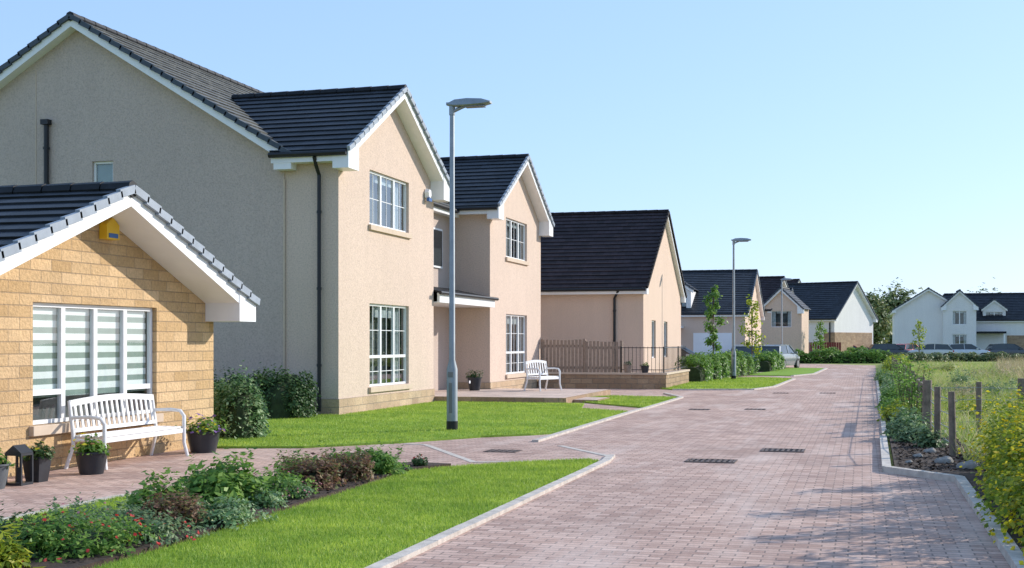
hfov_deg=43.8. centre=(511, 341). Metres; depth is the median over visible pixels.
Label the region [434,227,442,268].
window
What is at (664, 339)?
window glass
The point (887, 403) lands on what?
verge shrub
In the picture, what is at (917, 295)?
verge caps
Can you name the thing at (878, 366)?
ground
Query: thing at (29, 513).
kerb
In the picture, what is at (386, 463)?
leafy perennial
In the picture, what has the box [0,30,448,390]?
walls
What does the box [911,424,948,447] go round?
verge shrub
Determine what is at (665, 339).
window frame
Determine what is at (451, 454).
kerb
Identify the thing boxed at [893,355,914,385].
verge sapling
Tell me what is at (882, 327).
broadleaf tree
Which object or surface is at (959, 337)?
wing window frame
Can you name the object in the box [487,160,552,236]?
gable bargeboards
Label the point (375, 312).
gable window curtains
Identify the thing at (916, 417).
verge shrub
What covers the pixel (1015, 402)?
yellow flowering shrub
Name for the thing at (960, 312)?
wing window curtains
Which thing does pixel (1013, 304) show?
roof tiles
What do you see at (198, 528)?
bark mulch
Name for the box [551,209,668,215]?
ridge tiles
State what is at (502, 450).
manhole cover
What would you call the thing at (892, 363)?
verge sapling
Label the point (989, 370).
meadow weeds
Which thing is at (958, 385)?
meadow weeds
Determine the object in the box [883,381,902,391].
verge shrub
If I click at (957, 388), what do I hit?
meadow weeds
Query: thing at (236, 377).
evergreen shrub
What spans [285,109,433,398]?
gable walls
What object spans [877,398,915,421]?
verge shrub
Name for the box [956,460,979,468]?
garden rock
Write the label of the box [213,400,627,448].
front lawn
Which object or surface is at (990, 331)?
porch canopy
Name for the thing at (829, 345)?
maroon fence
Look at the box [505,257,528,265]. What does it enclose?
gable window sill
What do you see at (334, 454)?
leafy perennial
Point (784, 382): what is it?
kerb
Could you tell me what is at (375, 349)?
window
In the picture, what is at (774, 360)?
hedge
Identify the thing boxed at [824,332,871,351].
stone panel
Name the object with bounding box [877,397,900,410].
verge shrub
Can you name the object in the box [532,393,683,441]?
kerb
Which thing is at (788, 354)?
parked car
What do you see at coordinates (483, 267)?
gable walls
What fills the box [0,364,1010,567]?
road
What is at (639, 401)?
front lawn
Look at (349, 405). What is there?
gable plinth
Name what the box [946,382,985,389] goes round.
meadow weeds
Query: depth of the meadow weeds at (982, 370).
54.69 m
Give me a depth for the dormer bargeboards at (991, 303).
130.71 m
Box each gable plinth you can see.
[311,389,434,414]
[458,379,538,388]
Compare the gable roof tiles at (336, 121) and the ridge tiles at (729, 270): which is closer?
the gable roof tiles at (336, 121)
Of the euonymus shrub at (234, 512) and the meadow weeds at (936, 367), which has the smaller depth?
the euonymus shrub at (234, 512)
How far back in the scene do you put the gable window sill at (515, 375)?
42.42 m
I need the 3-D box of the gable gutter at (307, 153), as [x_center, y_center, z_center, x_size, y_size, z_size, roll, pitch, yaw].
[-3.543,-4.140,31.537,1.850,0.124,7.404,0,0,15]
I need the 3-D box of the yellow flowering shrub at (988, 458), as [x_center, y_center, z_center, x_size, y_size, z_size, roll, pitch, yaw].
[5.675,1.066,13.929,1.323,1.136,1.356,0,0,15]
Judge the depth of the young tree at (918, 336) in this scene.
106.74 m
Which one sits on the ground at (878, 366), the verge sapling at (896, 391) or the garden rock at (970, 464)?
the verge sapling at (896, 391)
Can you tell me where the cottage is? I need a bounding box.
[759,276,810,352]
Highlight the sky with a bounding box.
[0,0,1023,339]
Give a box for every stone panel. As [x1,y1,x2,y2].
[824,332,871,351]
[1007,335,1023,349]
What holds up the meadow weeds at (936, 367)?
on the ground at (878, 366)
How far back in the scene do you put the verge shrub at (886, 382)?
43.18 m
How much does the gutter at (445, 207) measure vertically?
0.124 m
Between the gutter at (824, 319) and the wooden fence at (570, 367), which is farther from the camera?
the gutter at (824, 319)
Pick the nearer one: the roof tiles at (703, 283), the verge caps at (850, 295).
the roof tiles at (703, 283)
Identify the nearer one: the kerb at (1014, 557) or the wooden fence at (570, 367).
the kerb at (1014, 557)
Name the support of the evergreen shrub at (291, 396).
on the front lawn at (421, 422)
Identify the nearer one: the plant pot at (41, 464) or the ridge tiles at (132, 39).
the plant pot at (41, 464)
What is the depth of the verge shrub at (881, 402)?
31.44 m
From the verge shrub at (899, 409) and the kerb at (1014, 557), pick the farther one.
the verge shrub at (899, 409)
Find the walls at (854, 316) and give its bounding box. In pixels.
[809,288,872,355]
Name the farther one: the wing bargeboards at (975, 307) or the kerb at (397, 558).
the wing bargeboards at (975, 307)
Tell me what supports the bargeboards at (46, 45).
attached to the walls at (211, 184)
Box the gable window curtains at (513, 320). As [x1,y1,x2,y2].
[507,317,519,369]
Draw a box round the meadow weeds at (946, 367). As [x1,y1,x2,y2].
[938,362,956,371]
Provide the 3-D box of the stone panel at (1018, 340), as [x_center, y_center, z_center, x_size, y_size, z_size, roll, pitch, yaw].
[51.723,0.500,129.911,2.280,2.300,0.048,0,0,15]
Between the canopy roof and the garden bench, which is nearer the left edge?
the garden bench
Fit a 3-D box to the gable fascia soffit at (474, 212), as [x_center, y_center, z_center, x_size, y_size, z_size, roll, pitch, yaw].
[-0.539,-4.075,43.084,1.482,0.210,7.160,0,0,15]
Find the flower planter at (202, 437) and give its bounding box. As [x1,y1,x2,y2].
[175,413,228,452]
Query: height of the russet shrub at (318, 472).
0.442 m
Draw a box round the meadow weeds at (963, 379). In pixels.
[947,366,982,385]
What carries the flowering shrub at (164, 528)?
on the planting bed at (90, 562)
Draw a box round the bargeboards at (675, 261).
[642,217,685,302]
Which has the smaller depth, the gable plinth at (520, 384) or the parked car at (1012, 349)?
the gable plinth at (520, 384)
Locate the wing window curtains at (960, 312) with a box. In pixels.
[953,311,965,323]
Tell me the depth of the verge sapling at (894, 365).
45.00 m
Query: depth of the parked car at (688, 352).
61.44 m
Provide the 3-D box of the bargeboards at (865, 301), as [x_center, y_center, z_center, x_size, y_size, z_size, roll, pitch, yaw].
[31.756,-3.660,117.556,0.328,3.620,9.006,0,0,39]
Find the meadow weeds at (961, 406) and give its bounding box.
[941,389,1015,417]
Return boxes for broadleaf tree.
[864,288,891,343]
[874,277,922,343]
[976,277,1000,292]
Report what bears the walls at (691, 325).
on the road
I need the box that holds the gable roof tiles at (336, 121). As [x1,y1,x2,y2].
[233,90,399,151]
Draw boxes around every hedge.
[674,349,759,381]
[753,349,784,371]
[794,347,882,363]
[825,345,890,361]
[889,351,1023,362]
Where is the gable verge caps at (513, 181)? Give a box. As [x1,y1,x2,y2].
[498,155,554,226]
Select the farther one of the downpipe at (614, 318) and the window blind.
the downpipe at (614, 318)
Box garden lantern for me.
[4,444,32,485]
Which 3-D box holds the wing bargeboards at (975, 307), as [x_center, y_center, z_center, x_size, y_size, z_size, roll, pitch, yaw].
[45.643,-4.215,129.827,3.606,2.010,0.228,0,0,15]
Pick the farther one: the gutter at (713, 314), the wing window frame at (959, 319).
the wing window frame at (959, 319)
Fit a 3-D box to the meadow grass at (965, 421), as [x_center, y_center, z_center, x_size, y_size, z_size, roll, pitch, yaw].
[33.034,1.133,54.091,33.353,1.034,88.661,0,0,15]
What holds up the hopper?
attached to the downpipe at (46, 147)
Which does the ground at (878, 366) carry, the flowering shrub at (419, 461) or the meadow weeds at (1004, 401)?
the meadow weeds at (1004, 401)
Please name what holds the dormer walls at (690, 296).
on the walls at (691, 325)
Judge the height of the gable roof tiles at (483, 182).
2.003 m
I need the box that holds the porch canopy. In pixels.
[976,331,1005,332]
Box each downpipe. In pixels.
[43,124,49,183]
[312,156,321,411]
[613,291,618,371]
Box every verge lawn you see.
[660,376,791,389]
[747,367,823,375]
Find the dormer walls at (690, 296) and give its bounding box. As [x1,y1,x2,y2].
[686,289,695,307]
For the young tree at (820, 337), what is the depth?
101.05 m
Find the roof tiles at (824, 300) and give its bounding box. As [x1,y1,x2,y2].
[788,283,855,318]
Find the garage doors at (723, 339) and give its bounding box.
[693,333,731,354]
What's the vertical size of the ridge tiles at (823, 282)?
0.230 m
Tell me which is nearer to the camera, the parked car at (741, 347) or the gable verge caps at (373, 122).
the gable verge caps at (373, 122)
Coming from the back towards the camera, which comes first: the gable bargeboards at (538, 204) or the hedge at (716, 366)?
the hedge at (716, 366)
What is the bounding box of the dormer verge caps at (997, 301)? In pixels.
[981,299,1007,308]
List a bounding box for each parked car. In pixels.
[686,348,698,367]
[727,344,759,360]
[759,344,799,368]
[868,343,909,353]
[896,343,918,349]
[907,343,953,356]
[949,343,989,355]
[985,343,1023,354]
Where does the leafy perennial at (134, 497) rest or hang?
on the planting bed at (90, 562)
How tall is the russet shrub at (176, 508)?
0.377 m
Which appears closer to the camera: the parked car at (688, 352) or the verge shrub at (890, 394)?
the verge shrub at (890, 394)
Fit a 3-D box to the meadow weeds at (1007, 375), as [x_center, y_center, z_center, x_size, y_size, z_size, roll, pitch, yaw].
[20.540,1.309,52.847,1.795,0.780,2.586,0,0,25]
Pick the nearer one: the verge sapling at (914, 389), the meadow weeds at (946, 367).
the verge sapling at (914, 389)
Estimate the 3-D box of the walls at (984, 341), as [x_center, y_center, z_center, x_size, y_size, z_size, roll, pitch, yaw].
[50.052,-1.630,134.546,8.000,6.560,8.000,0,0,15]
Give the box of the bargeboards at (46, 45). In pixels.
[0,20,296,170]
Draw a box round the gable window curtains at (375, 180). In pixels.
[373,177,397,228]
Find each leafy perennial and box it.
[124,467,193,511]
[170,446,270,510]
[268,448,322,476]
[315,440,358,463]
[347,440,412,475]
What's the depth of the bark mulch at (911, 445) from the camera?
17.47 m
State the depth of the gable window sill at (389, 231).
31.11 m
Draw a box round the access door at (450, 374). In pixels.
[448,372,452,412]
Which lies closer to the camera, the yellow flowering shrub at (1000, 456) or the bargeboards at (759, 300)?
the yellow flowering shrub at (1000, 456)
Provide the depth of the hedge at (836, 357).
96.72 m
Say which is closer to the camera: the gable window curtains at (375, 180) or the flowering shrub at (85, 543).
the flowering shrub at (85, 543)
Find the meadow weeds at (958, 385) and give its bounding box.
[932,380,991,391]
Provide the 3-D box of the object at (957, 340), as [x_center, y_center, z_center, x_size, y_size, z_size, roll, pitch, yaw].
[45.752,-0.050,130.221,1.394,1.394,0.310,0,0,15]
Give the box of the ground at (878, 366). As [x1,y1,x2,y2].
[809,343,1012,465]
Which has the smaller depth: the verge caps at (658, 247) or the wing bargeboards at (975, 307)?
the verge caps at (658, 247)
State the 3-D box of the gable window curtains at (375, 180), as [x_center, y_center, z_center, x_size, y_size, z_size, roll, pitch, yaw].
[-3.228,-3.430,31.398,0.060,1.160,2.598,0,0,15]
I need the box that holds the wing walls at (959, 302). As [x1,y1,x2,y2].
[943,293,975,345]
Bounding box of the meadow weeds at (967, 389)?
[955,384,984,403]
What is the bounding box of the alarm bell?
[424,189,431,198]
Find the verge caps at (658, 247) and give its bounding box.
[646,211,686,297]
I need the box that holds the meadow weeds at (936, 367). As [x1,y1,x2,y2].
[921,364,958,368]
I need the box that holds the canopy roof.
[434,287,483,295]
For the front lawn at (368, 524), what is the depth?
11.33 m
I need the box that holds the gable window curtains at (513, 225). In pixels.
[507,222,519,258]
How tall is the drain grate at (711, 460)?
0.014 m
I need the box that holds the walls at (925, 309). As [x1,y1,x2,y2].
[892,291,945,344]
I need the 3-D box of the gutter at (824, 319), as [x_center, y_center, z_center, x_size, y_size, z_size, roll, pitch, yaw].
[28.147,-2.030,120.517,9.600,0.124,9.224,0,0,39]
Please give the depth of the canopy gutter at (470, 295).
36.95 m
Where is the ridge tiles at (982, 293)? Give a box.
[944,293,1023,294]
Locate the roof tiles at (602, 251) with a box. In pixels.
[541,213,666,288]
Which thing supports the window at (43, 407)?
in the sandstone garage
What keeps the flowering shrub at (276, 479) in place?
on the planting bed at (90, 562)
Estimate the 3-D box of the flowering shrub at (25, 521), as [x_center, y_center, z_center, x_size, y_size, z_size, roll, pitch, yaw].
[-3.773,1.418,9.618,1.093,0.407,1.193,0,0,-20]
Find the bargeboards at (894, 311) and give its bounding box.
[892,289,963,312]
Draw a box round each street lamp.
[446,98,491,429]
[731,238,750,378]
[780,278,792,343]
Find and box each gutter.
[268,149,346,157]
[434,202,459,212]
[438,291,498,300]
[455,206,497,210]
[541,288,645,291]
[681,313,746,314]
[809,318,835,319]
[976,320,1023,320]
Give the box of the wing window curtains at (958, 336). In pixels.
[953,335,965,343]
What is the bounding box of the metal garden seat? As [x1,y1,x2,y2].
[523,360,561,390]
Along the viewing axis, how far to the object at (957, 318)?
130.38 m
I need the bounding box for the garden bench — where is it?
[64,393,188,469]
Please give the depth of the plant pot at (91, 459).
15.73 m
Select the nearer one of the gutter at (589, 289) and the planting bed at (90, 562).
the planting bed at (90, 562)
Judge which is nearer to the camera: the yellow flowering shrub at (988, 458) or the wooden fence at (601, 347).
the yellow flowering shrub at (988, 458)
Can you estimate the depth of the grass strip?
12.33 m
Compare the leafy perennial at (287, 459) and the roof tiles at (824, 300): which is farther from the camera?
the roof tiles at (824, 300)
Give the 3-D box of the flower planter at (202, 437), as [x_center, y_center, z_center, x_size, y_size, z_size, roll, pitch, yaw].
[-4.603,1.346,18.966,0.720,0.596,0.770,0,0,15]
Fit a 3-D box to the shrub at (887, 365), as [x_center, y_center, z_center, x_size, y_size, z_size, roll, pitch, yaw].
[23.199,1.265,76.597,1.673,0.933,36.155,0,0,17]
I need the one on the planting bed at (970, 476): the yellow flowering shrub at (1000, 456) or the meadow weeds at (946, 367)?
the yellow flowering shrub at (1000, 456)
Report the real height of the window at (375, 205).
1.294 m
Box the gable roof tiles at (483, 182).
[442,158,524,206]
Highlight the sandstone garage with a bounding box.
[0,180,259,476]
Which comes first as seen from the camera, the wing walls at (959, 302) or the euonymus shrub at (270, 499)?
the euonymus shrub at (270, 499)
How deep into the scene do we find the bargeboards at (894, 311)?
131.26 m
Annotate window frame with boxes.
[33,302,151,424]
[94,161,112,181]
[370,171,405,231]
[370,304,405,386]
[506,218,524,260]
[506,314,524,373]
[652,321,653,357]
[664,322,665,356]
[952,311,966,324]
[952,334,966,343]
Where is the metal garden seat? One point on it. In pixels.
(540, 377)
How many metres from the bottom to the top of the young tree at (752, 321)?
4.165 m
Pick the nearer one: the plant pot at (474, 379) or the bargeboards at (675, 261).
the plant pot at (474, 379)
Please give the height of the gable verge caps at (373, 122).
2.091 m
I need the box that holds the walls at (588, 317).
[541,228,680,372]
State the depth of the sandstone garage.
17.32 m
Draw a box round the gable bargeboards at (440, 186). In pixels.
[332,93,449,202]
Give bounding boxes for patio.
[434,388,610,402]
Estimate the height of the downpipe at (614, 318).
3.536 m
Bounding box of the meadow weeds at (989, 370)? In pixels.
[962,366,995,373]
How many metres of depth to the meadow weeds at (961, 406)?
27.57 m
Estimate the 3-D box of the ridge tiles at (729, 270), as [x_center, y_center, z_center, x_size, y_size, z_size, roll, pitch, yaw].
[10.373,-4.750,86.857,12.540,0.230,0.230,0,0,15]
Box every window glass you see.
[652,322,652,356]
[664,323,664,355]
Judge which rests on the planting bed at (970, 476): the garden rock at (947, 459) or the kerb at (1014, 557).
the garden rock at (947, 459)
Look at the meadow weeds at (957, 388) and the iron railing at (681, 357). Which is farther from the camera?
the iron railing at (681, 357)
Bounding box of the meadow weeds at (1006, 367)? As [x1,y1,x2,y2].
[992,361,1022,370]
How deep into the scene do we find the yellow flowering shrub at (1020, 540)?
9.84 m
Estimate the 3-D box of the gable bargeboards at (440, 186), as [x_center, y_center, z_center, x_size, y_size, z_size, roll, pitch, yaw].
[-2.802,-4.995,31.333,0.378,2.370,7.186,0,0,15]
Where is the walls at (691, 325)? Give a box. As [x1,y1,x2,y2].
[681,285,760,350]
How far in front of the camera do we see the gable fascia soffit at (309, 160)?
28.17 m
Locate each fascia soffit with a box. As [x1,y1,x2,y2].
[271,155,331,163]
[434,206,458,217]
[456,210,486,214]
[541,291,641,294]
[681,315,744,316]
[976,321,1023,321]
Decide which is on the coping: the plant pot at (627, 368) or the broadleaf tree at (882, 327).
the plant pot at (627, 368)
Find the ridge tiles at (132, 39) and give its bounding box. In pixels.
[66,11,263,92]
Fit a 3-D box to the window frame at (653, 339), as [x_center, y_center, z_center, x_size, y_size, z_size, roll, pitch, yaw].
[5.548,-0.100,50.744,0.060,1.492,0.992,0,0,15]
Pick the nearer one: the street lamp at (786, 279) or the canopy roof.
the canopy roof
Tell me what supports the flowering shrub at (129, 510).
on the planting bed at (90, 562)
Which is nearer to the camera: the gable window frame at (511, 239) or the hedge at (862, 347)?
the gable window frame at (511, 239)
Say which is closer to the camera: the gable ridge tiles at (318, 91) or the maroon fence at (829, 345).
the gable ridge tiles at (318, 91)
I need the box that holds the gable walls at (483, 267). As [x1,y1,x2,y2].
[455,175,540,381]
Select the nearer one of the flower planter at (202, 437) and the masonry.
the flower planter at (202, 437)
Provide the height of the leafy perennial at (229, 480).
0.623 m
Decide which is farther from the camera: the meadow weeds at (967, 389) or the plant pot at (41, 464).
the meadow weeds at (967, 389)
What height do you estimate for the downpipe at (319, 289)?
5.641 m
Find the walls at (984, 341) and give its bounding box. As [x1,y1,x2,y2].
[976,322,1023,349]
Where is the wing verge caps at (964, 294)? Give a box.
[941,290,978,306]
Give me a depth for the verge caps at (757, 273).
84.85 m
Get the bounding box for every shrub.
[0,499,77,557]
[0,522,46,567]
[5,499,165,562]
[20,490,158,533]
[101,502,214,548]
[138,485,213,528]
[184,495,284,530]
[213,360,271,438]
[213,367,250,407]
[243,362,321,418]
[243,487,288,508]
[247,464,320,498]
[270,480,321,499]
[272,451,347,490]
[326,448,378,482]
[410,453,428,465]
[873,369,889,379]
[874,396,899,407]
[875,384,910,402]
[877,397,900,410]
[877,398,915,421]
[879,396,900,409]
[880,374,896,385]
[880,406,933,438]
[882,354,912,370]
[882,416,915,439]
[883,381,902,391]
[886,400,921,422]
[887,422,926,441]
[892,407,932,421]
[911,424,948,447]
[958,384,1023,470]
[967,398,1023,454]
[967,399,1023,500]
[970,389,1023,484]
[971,383,1023,459]
[972,429,1023,535]
[974,409,1023,517]
[991,499,1023,564]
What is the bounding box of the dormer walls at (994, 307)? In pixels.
[982,302,1005,315]
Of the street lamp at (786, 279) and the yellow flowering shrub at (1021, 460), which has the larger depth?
the street lamp at (786, 279)
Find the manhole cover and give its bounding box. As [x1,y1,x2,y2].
[483,449,521,452]
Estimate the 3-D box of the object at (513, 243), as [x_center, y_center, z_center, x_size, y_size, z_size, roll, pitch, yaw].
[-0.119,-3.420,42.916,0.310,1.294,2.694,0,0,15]
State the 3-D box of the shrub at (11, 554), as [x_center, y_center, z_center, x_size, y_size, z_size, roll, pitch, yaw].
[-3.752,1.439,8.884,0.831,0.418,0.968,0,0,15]
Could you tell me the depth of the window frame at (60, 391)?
17.32 m
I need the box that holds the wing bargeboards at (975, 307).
[941,291,978,309]
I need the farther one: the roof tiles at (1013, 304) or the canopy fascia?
the roof tiles at (1013, 304)
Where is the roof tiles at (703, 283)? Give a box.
[681,271,755,312]
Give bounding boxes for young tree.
[702,284,727,351]
[738,294,767,357]
[811,320,826,349]
[910,319,926,352]
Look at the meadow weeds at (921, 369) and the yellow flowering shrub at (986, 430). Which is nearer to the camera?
the yellow flowering shrub at (986, 430)
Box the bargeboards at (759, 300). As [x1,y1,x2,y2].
[745,275,764,319]
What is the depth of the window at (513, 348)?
44.17 m
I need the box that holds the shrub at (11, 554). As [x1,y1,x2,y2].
[0,522,46,567]
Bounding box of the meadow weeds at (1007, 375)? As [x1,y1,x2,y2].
[983,366,1023,380]
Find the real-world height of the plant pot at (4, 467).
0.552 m
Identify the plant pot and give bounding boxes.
[0,448,14,488]
[23,440,55,482]
[68,432,110,474]
[465,369,482,390]
[623,361,631,372]
[641,362,648,372]
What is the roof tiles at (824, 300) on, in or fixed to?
on the walls at (854, 316)
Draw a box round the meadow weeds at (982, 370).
[963,367,1003,378]
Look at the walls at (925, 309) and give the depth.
131.50 m
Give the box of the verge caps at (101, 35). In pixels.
[0,14,290,151]
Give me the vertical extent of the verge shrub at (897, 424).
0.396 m
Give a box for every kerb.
[2,486,184,519]
[365,454,614,567]
[404,443,475,461]
[474,460,553,462]
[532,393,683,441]
[560,445,605,455]
[672,378,795,389]
[791,368,827,375]
[876,380,885,435]
[880,435,1023,567]
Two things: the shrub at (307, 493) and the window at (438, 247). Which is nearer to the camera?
the shrub at (307, 493)
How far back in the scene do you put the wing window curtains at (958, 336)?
130.16 m
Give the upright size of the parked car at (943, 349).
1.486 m
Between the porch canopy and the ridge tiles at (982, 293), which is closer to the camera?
the porch canopy
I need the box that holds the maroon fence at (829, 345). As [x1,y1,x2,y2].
[809,342,840,355]
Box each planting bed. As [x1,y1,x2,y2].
[15,462,450,567]
[889,437,1023,549]
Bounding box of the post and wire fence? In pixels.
[891,357,1023,455]
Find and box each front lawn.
[92,457,598,567]
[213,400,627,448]
[582,394,676,407]
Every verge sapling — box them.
[885,353,906,380]
[889,364,910,397]
[891,355,906,374]
[891,362,919,407]
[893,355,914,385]
[893,356,915,393]
[896,361,927,400]
[903,364,936,421]
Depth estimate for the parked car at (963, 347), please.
119.21 m
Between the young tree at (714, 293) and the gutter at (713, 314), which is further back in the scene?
the gutter at (713, 314)
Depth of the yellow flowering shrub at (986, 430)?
17.85 m
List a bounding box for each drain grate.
[684,458,737,462]
[760,448,804,452]
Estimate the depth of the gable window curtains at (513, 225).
44.04 m
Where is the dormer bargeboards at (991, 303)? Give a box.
[981,300,1006,310]
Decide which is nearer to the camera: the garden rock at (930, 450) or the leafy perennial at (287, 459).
the leafy perennial at (287, 459)
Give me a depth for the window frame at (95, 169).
29.94 m
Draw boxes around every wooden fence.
[540,339,585,371]
[584,341,622,371]
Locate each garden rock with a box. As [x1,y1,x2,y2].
[924,448,936,452]
[934,456,953,463]
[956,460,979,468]
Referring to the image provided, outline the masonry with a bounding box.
[541,371,688,388]
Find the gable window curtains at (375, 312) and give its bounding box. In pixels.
[373,307,397,380]
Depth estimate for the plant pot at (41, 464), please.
14.88 m
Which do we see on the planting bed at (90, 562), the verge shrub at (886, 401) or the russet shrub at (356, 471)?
the russet shrub at (356, 471)
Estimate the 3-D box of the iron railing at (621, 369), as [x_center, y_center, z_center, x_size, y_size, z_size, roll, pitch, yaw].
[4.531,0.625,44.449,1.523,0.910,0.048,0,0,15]
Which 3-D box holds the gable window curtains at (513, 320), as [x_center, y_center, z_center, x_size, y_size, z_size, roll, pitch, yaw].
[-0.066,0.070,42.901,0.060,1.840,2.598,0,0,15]
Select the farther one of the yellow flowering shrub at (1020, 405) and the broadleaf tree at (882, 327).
the broadleaf tree at (882, 327)
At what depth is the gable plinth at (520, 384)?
41.63 m
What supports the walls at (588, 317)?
on the ground at (878, 366)
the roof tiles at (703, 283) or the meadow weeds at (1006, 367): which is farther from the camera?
the roof tiles at (703, 283)
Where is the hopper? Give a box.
[40,119,51,124]
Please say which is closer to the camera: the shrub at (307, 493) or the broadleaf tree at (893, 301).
the shrub at (307, 493)
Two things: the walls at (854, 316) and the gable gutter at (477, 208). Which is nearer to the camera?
the gable gutter at (477, 208)
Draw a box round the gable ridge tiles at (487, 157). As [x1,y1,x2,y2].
[441,153,528,160]
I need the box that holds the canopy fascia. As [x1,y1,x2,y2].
[434,293,494,307]
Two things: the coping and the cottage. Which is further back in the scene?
the cottage
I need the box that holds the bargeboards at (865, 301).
[833,284,877,321]
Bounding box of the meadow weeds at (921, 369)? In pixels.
[913,367,950,372]
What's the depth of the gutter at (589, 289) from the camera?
48.45 m
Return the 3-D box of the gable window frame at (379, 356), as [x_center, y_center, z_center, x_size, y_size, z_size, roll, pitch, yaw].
[-3.096,0.080,31.362,0.064,1.972,2.692,0,0,15]
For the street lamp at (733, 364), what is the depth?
54.49 m
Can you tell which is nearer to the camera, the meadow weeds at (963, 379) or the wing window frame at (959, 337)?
the meadow weeds at (963, 379)
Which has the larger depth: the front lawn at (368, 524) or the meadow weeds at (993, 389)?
the meadow weeds at (993, 389)
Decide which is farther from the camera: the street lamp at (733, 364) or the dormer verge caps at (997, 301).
the dormer verge caps at (997, 301)
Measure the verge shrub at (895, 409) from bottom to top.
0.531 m
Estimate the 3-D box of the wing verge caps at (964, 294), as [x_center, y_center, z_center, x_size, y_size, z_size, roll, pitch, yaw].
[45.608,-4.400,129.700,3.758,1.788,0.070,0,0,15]
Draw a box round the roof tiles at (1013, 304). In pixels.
[943,294,1023,319]
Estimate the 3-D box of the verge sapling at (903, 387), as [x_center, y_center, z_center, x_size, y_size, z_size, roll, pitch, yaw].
[8.071,1.035,26.019,0.588,1.236,0.747,0,0,8]
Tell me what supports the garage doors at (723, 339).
attached to the walls at (691, 325)
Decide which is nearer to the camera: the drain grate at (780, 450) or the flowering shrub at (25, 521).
the flowering shrub at (25, 521)
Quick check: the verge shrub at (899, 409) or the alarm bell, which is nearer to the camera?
the verge shrub at (899, 409)
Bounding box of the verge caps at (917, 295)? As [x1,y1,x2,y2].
[892,288,947,309]
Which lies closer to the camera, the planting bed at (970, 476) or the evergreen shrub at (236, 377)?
the planting bed at (970, 476)
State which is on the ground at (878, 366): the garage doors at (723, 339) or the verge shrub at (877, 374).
the verge shrub at (877, 374)
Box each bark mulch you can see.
[29,464,423,562]
[890,437,984,471]
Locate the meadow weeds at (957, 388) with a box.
[933,383,1000,393]
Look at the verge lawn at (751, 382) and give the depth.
48.06 m
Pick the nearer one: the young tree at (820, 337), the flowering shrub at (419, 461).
the flowering shrub at (419, 461)
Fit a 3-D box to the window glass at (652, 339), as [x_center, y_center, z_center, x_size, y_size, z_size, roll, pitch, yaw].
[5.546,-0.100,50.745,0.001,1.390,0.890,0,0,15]
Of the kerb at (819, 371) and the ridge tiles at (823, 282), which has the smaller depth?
the kerb at (819, 371)
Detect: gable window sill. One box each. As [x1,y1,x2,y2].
[368,224,411,238]
[368,384,411,392]
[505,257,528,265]
[505,373,528,378]
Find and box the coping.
[542,369,689,374]
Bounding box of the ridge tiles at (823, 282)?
[787,281,857,284]
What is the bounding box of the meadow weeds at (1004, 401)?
[984,395,1017,407]
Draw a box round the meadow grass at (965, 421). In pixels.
[911,351,1023,465]
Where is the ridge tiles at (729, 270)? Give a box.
[682,269,756,271]
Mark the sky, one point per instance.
(871, 143)
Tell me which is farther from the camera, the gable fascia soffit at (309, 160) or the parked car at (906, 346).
the parked car at (906, 346)
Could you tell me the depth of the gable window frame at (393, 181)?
31.75 m
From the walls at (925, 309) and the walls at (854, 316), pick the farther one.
the walls at (925, 309)
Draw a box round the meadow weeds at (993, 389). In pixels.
[982,378,1017,395]
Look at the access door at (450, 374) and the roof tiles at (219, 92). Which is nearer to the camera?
the access door at (450, 374)
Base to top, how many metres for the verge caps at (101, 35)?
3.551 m
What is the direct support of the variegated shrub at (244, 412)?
on the front lawn at (421, 422)
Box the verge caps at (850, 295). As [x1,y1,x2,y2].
[836,282,878,319]
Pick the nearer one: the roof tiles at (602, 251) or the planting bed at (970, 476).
the planting bed at (970, 476)
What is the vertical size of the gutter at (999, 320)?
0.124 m
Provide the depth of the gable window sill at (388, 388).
31.11 m
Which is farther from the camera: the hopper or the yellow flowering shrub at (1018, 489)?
the hopper
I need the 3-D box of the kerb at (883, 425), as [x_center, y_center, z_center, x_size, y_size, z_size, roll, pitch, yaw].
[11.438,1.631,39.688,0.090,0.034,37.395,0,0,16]
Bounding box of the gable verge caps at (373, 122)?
[347,87,449,185]
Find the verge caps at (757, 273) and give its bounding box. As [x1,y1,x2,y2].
[748,270,764,316]
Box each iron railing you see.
[620,347,663,372]
[664,346,685,371]
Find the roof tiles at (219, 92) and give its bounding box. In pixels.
[92,25,449,206]
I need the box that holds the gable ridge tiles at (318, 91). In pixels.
[231,84,406,98]
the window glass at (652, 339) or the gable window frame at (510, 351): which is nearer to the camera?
the gable window frame at (510, 351)
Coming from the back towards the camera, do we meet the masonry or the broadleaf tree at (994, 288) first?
the broadleaf tree at (994, 288)

